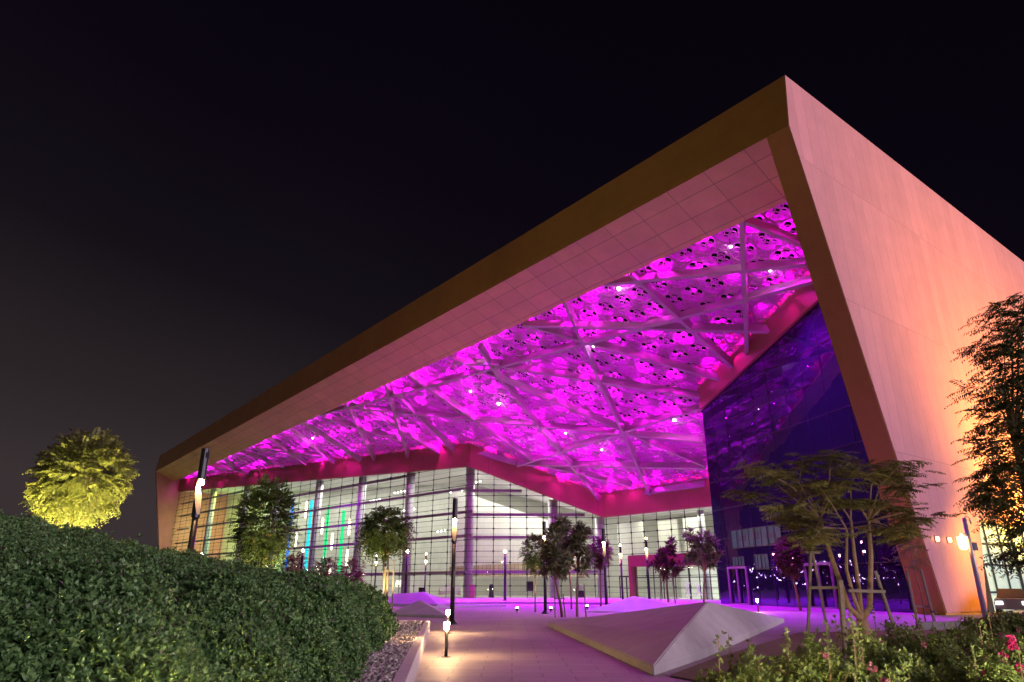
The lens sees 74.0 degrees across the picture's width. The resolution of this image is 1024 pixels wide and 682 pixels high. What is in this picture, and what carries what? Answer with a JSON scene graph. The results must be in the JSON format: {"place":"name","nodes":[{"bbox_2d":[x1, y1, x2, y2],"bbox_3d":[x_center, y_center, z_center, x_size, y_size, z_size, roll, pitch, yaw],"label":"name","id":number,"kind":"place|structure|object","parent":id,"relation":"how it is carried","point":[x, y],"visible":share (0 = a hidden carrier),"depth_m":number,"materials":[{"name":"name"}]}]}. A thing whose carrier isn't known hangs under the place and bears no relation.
{"place":"outdoors","nodes":[
{"label":"outdoors","id":0,"kind":"place"},
{"bbox_2d":[349,621,423,681],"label":"gravel","id":1,"kind":"structure","parent":0,"point":[386,662],"depth_m":12.63,"materials":[{"name":"grey gravel"}]},
{"bbox_2d":[469,585,474,597],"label":"notice panel","id":2,"kind":"object","parent":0,"point":[472,592],"visible":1,"depth_m":95.66,"materials":[{"name":"pink"}]},
{"bbox_2d":[0,0,1023,547],"label":"sky","id":3,"kind":"structure","parent":0,"point":[202,202],"materials":[{"name":"black"}]},
{"bbox_2d":[388,596,1023,681],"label":"plaza","id":4,"kind":"structure","parent":0,"point":[510,643],"depth_m":20.77,"materials":[{"name":"concrete"}]},
{"bbox_2d":[225,473,301,568],"bbox_3d":[-10.504,8.777,28.741,3.155,6.217,2.973,0,-20,0],"label":"shade tree","id":5,"kind":"object","parent":4,"relation":"on","point":[272,540],"visible":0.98,"depth_m":28.62,"materials":[{"name":"green plant"}]},
{"bbox_2d":[279,552,310,571],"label":"tree","id":6,"kind":"object","parent":4,"relation":"on","point":[292,560],"visible":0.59,"depth_m":81.39,"materials":[{"name":"green plant"}]},
{"bbox_2d":[300,549,303,570],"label":"lamp post","id":7,"kind":"object","parent":4,"relation":"on","point":[302,558],"visible":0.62,"depth_m":76.10,"materials":[{"name":"metal"}]},
{"bbox_2d":[311,556,339,576],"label":"tree","id":8,"kind":"object","parent":4,"relation":"on","point":[323,564],"visible":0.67,"depth_m":87.18,"materials":[{"name":"green plant"}]},
{"bbox_2d":[338,556,366,582],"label":"tree","id":9,"kind":"object","parent":4,"relation":"on","point":[360,572],"visible":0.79,"depth_m":86.96,"materials":[{"name":"green plant"}]},
{"bbox_2d":[374,555,376,587],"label":"lamp post","id":10,"kind":"object","parent":4,"relation":"on","point":[375,573],"visible":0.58,"depth_m":89.84,"materials":[{"name":"black metal"}]},
{"bbox_2d":[354,505,417,601],"bbox_3d":[-7.169,12.251,38.108,3.702,6.018,3.264,0,-20,0],"label":"shade tree","id":11,"kind":"object","parent":4,"relation":"on","point":[381,543],"visible":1,"depth_m":38.00,"materials":[{"name":"green plant"}]},
{"bbox_2d":[383,560,394,614],"bbox_3d":[-6.793,13.605,37.432,0.620,3.003,0.125,0,-20,0],"label":"stake","id":12,"kind":"object","parent":4,"relation":"on","point":[393,570],"visible":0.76,"depth_m":37.50,"materials":[{"name":"brown wood"}]},
{"bbox_2d":[404,551,408,592],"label":"lamp post","id":13,"kind":"object","parent":4,"relation":"on","point":[406,576],"visible":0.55,"depth_m":77.53,"materials":[{"name":"black metal"}]},
{"bbox_2d":[396,620,424,621],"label":"planter kerb","id":14,"kind":"structure","parent":4,"relation":"on","point":[411,620],"depth_m":25.25,"materials":[{"name":"beige concrete"}]},
{"bbox_2d":[392,620,429,681],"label":"planter kerb","id":15,"kind":"structure","parent":4,"relation":"on","point":[408,669],"depth_m":12.86,"materials":[{"name":"white concrete"}]},
{"bbox_2d":[389,592,449,605],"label":"concrete mound","id":16,"kind":"object","parent":4,"relation":"on","point":[402,599],"visible":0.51,"depth_m":57.48,"materials":[{"name":"grey concrete"}]},
{"bbox_2d":[394,600,445,617],"bbox_3d":[-5.200,15.357,39.111,3.396,0.837,5.977,0,-20,0],"label":"concrete mound","id":17,"kind":"object","parent":4,"relation":"on","point":[420,608],"visible":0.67,"depth_m":37.62,"materials":[{"name":"grey concrete"}]},
{"bbox_2d":[424,552,426,591],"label":"lamp post","id":18,"kind":"object","parent":4,"relation":"on","point":[425,571],"visible":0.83,"depth_m":85.17,"materials":[{"name":"metal"}]},
{"bbox_2d":[442,620,449,656],"bbox_3d":[-1.610,7.312,16.712,0.220,0.835,0.214,0,-20,0],"label":"bollard light","id":19,"kind":"object","parent":4,"relation":"on","point":[446,625],"visible":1,"depth_m":16.69,"materials":[{"name":"black paint"}]},
{"bbox_2d":[444,609,450,633],"bbox_3d":[-2.330,10.186,24.712,0.220,0.835,0.214,0,-20,0],"label":"bollard light","id":20,"kind":"object","parent":4,"relation":"on","point":[448,612],"visible":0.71,"depth_m":24.75,"materials":[{"name":"black paint"}]},
{"bbox_2d":[449,498,457,624],"bbox_3d":[-2.674,10.019,31.147,0.520,5.500,0.520,2,-20,-5],"label":"lamp post","id":21,"kind":"object","parent":4,"relation":"on","point":[454,542],"visible":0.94,"depth_m":31.06,"materials":[{"name":"black metal"}]},
{"bbox_2d":[434,605,505,607],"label":"plaza step","id":22,"kind":"object","parent":4,"relation":"on","point":[470,606],"visible":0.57,"depth_m":53.97,"materials":[{"name":"concrete"}]},
{"bbox_2d":[503,550,506,600],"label":"lamp post","id":23,"kind":"object","parent":4,"relation":"on","point":[504,599],"visible":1,"depth_m":77.65,"materials":[{"name":"metal"}]},
{"bbox_2d":[517,532,547,611],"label":"shade tree","id":24,"kind":"object","parent":4,"relation":"on","point":[533,562],"visible":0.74,"depth_m":45.09,"materials":[{"name":"green plant"}]},
{"bbox_2d":[455,602,609,604],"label":"plaza step","id":25,"kind":"object","parent":4,"relation":"on","point":[524,603],"visible":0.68,"depth_m":63.81,"materials":[{"name":"concrete"}]},
{"bbox_2d":[541,521,549,613],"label":"lamp post","id":26,"kind":"object","parent":4,"relation":"on","point":[545,610],"visible":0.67,"depth_m":42.28,"materials":[{"name":"black metal"}]},
{"bbox_2d":[536,512,576,616],"bbox_3d":[2.486,12.517,38.262,2.421,5.630,2.241,12,-23,-30],"label":"shade tree","id":27,"kind":"object","parent":4,"relation":"on","point":[555,553],"visible":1,"depth_m":38.11,"materials":[{"name":"green plant"}]},
{"bbox_2d":[554,575,565,616],"bbox_3d":[2.625,14.050,37.485,0.620,2.205,0.125,0,-20,0],"label":"tree stake","id":28,"kind":"object","parent":4,"relation":"on","point":[555,598],"visible":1,"depth_m":37.34,"materials":[{"name":"wood"}]},
{"bbox_2d":[563,529,574,608],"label":"plume tree","id":29,"kind":"object","parent":4,"relation":"on","point":[566,536],"visible":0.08,"depth_m":50.40,"materials":[{"name":"green plant"}]},
{"bbox_2d":[565,519,597,616],"bbox_3d":[3.963,12.836,38.696,2.037,5.302,1.708,0,-20,0],"label":"plume tree","id":30,"kind":"object","parent":4,"relation":"on","point":[580,532],"visible":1,"depth_m":38.79,"materials":[{"name":"green plant"}]},
{"bbox_2d":[576,567,586,616],"bbox_3d":[3.875,14.064,38.117,0.520,2.603,0.125,0,-20,0],"label":"tree stake","id":31,"kind":"object","parent":4,"relation":"on","point":[577,594],"visible":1,"depth_m":38.02,"materials":[{"name":"brown wood"}]},
{"bbox_2d":[155,75,1023,614],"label":"convention hall","id":32,"kind":"structure","parent":4,"relation":"on","point":[843,333],"depth_m":64.80,"materials":[{"name":"paint"}]},
{"bbox_2d":[395,581,400,586],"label":"lamp","id":33,"kind":"object","parent":32,"relation":"on","point":[397,583],"visible":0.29,"depth_m":109.87,"materials":[{"name":"white glass"}]},
{"bbox_2d":[438,585,461,594],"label":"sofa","id":34,"kind":"object","parent":32,"relation":"on","point":[458,590],"visible":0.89,"depth_m":102.05,"materials":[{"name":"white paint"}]},
{"bbox_2d":[489,584,493,596],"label":"draped chair","id":35,"kind":"object","parent":32,"relation":"on","point":[491,591],"visible":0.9,"depth_m":96.97,"materials":[{"name":"black fabric"}]},
{"bbox_2d":[526,581,532,596],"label":"display stand","id":36,"kind":"object","parent":32,"relation":"on","point":[530,585],"visible":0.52,"depth_m":97.43,"materials":[{"name":"grey metal"}]},
{"bbox_2d":[579,585,583,596],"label":"planter","id":37,"kind":"object","parent":32,"relation":"on","point":[581,593],"visible":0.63,"depth_m":97.21,"materials":[{"name":"grey metal"}]},
{"bbox_2d":[586,536,614,605],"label":"tree","id":38,"kind":"object","parent":4,"relation":"on","point":[599,559],"visible":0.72,"depth_m":56.87,"materials":[{"name":"green plant"}]},
{"bbox_2d":[602,529,607,604],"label":"lamp post","id":39,"kind":"object","parent":4,"relation":"on","point":[604,564],"visible":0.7,"depth_m":48.41,"materials":[{"name":"metal"}]},
{"bbox_2d":[619,543,623,598],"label":"lamp post","id":40,"kind":"object","parent":4,"relation":"on","point":[620,551],"visible":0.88,"depth_m":66.27,"materials":[{"name":"black metal"}]},
{"bbox_2d":[586,596,679,612],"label":"concrete mound","id":41,"kind":"object","parent":4,"relation":"on","point":[632,603],"visible":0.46,"depth_m":43.95,"materials":[{"name":"concrete"}]},
{"bbox_2d":[644,536,650,598],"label":"lamp post","id":42,"kind":"object","parent":4,"relation":"on","point":[647,561],"visible":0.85,"depth_m":56.85,"materials":[{"name":"black metal"}]},
{"bbox_2d":[548,602,783,674],"bbox_3d":[4.040,9.989,24.635,8.641,1.154,22.568,-9,-22,25],"label":"concrete mound","id":43,"kind":"object","parent":4,"relation":"on","point":[655,641],"visible":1,"depth_m":18.93,"materials":[{"name":"grey concrete"}]},
{"bbox_2d":[647,536,686,601],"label":"plume tree","id":44,"kind":"object","parent":4,"relation":"on","point":[661,556],"visible":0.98,"depth_m":49.28,"materials":[{"name":"purple plant"}]},
{"bbox_2d":[659,574,675,603],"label":"tree stake","id":45,"kind":"object","parent":4,"relation":"on","point":[660,581],"visible":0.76,"depth_m":48.56,"materials":[{"name":"wood"}]},
{"bbox_2d":[680,526,724,601],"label":"plume tree","id":46,"kind":"object","parent":4,"relation":"on","point":[705,551],"visible":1,"depth_m":47.72,"materials":[{"name":"green plant"}]},
{"bbox_2d":[772,537,805,610],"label":"tree","id":47,"kind":"object","parent":4,"relation":"on","point":[789,567],"visible":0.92,"depth_m":47.50,"materials":[{"name":"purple plant"}]},
{"bbox_2d":[882,539,929,621],"bbox_3d":[18.724,11.142,31.822,1.609,3.846,2.518,2,-20,-6],"label":"sapling","id":48,"kind":"object","parent":4,"relation":"on","point":[916,564],"visible":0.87,"depth_m":31.84,"materials":[{"name":"green plant"}]},
{"bbox_2d":[905,569,936,621],"bbox_3d":[18.821,11.719,31.222,0.870,2.356,0.419,0,-20,0],"label":"tree stake","id":49,"kind":"object","parent":4,"relation":"on","point":[926,592],"visible":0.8,"depth_m":31.28,"materials":[{"name":"wood"}]},
{"bbox_2d":[915,621,971,629],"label":"stone kerb","id":50,"kind":"structure","parent":4,"relation":"on","point":[927,625],"depth_m":27.05,"materials":[{"name":"grey stone"}]},
{"bbox_2d":[956,516,987,618],"bbox_3d":[23.134,11.353,34.174,0.905,5.034,0.480,0,-20,0],"label":"street lamp","id":51,"kind":"object","parent":4,"relation":"on","point":[965,542],"visible":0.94,"depth_m":34.33,"materials":[{"name":"grey metal"}]},
{"bbox_2d":[994,588,1023,613],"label":"parked car","id":52,"kind":"object","parent":4,"relation":"on","point":[1008,599],"visible":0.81,"depth_m":39.82,"materials":[{"name":"grey paint"}]},
{"bbox_2d":[670,629,962,680],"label":"planting soil","id":53,"kind":"structure","parent":0,"point":[773,647],"depth_m":18.22,"materials":[{"name":"brown soil"}]},
{"bbox_2d":[694,609,880,681],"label":"flowering shrub","id":54,"kind":"object","parent":53,"relation":"on","point":[827,666],"visible":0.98,"depth_m":7.71,"materials":[{"name":"green plant"}]},
{"bbox_2d":[721,450,967,644],"bbox_3d":[7.652,4.761,15.265,5.913,4.665,4.117,0,-20,0],"label":"flame tree","id":55,"kind":"object","parent":53,"relation":"on","point":[874,507],"visible":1,"depth_m":15.39,"materials":[{"name":"green plant"}]},
{"bbox_2d":[805,551,901,658],"bbox_3d":[7.357,5.853,14.936,1.949,2.396,0.779,0,-20,0],"label":"tree stake","id":56,"kind":"object","parent":53,"relation":"on","point":[841,598],"visible":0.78,"depth_m":14.94,"materials":[{"name":"wood"}]},
{"bbox_2d":[812,613,940,681],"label":"flowering shrub","id":57,"kind":"object","parent":53,"relation":"on","point":[898,667],"visible":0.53,"depth_m":8.40,"materials":[{"name":"green plant"}]},
{"bbox_2d":[847,605,997,681],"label":"flowering shrub","id":58,"kind":"object","parent":53,"relation":"on","point":[938,652],"visible":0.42,"depth_m":10.11,"materials":[{"name":"green plant"}]},
{"bbox_2d":[918,619,1023,648],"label":"flowering shrub","id":59,"kind":"object","parent":53,"relation":"on","point":[968,632],"visible":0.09,"depth_m":13.45,"materials":[{"name":"green plant"}]},
{"bbox_2d":[934,639,1022,681],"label":"flowering shrub","id":60,"kind":"object","parent":53,"relation":"on","point":[959,676],"visible":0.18,"depth_m":8.86,"materials":[{"name":"green plant"}]},
{"bbox_2d":[944,292,1023,578],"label":"bamboo leaved tree","id":61,"kind":"object","parent":53,"relation":"on","point":[1012,407],"visible":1,"depth_m":22.22,"materials":[{"name":"green plant"}]},
{"bbox_2d":[950,609,1023,637],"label":"flowering shrub","id":62,"kind":"object","parent":53,"relation":"on","point":[1014,622],"visible":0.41,"depth_m":19.72,"materials":[{"name":"green plant"}]},
{"bbox_2d":[964,610,1023,681],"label":"flowering shrub","id":63,"kind":"object","parent":53,"relation":"on","point":[1002,668],"visible":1,"depth_m":7.87,"materials":[{"name":"green plant"}]},
{"label":"planter soil","id":64,"kind":"structure","parent":0,"visible":0},
{"bbox_2d":[18,426,139,529],"bbox_3d":[-16.638,6.952,25.617,3.852,7.541,3.873,-15,-25,36],"label":"shade tree","id":65,"kind":"object","parent":64,"relation":"on","point":[83,500],"visible":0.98,"depth_m":25.52,"materials":[{"name":"green plant"}]},
{"bbox_2d":[187,448,209,557],"bbox_3d":[-9.186,5.827,19.477,0.520,5.500,0.520,-11,-23,28],"label":"lamp post","id":66,"kind":"object","parent":64,"relation":"on","point":[201,478],"visible":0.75,"depth_m":19.92,"materials":[{"name":"black metal"}]},
{"bbox_2d":[0,509,398,681],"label":"hedge","id":67,"kind":"object","parent":64,"relation":"on","point":[80,604],"visible":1,"depth_m":4.80,"materials":[{"name":"green plant"}]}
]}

